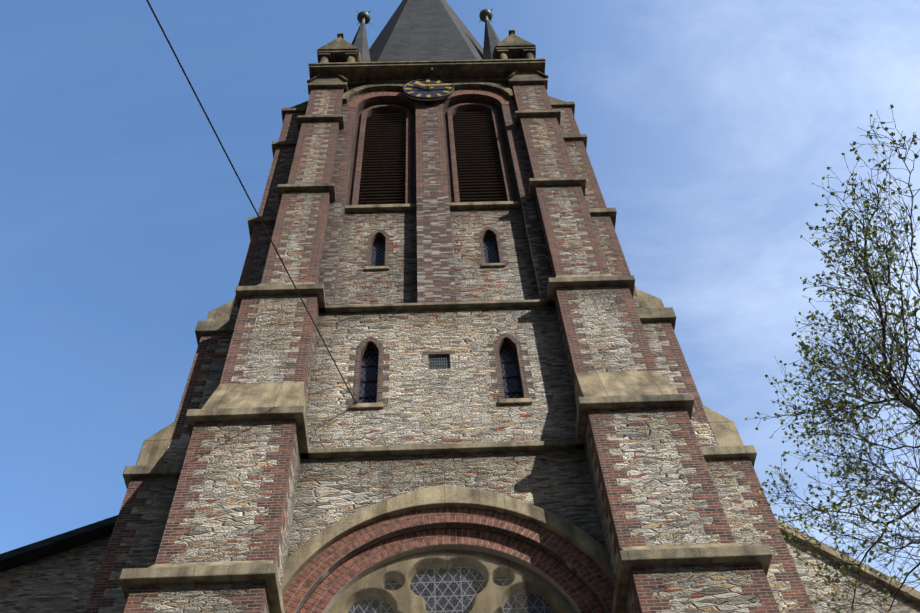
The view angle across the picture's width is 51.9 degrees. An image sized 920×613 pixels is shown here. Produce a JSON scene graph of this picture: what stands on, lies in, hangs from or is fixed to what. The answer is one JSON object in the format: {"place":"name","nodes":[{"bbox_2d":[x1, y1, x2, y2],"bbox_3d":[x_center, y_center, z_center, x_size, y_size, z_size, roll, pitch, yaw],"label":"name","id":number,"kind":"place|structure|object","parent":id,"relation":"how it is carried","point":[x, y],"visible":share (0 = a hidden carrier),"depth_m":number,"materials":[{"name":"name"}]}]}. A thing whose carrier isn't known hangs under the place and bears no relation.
{"place":"outdoors","nodes":[
{"label":"outdoors","id":0,"kind":"place"},
{"bbox_2d":[0,0,919,612],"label":"church","id":1,"kind":"structure","parent":0,"point":[496,328],"depth_m":16.73,"materials":[{"name":"brick"}]},
{"bbox_2d":[402,79,453,100],"bbox_3d":[-0.935,-6.392,27.970,1.532,1.532,0.370,-2,-56,-2],"label":"clock","id":2,"kind":"object","parent":1,"relation":"attached to","point":[428,89],"visible":1,"depth_m":27.85,"materials":[{"name":"blue metal"}]},
{"bbox_2d":[328,550,576,612],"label":"window tracery","id":3,"kind":"object","parent":1,"relation":"attached to","point":[423,558],"visible":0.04,"depth_m":13.54,"materials":[{"name":"beige stone"}]},
{"bbox_2d":[327,549,571,612],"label":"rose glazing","id":4,"kind":"structure","parent":3,"relation":"in","point":[452,590],"depth_m":13.51,"materials":[{"name":"glass"}]},
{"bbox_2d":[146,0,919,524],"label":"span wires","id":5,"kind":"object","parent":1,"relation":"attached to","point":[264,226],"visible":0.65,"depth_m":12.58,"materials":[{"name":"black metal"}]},
{"bbox_2d":[0,0,919,591],"label":"sky","id":6,"kind":"structure","parent":0,"point":[710,126],"materials":[{"name":"blue"}]},
{"bbox_2d":[744,104,919,612],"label":"tree","id":7,"kind":"object","parent":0,"point":[890,380],"depth_m":8.40,"materials":[{"name":"green plant"}]}
]}

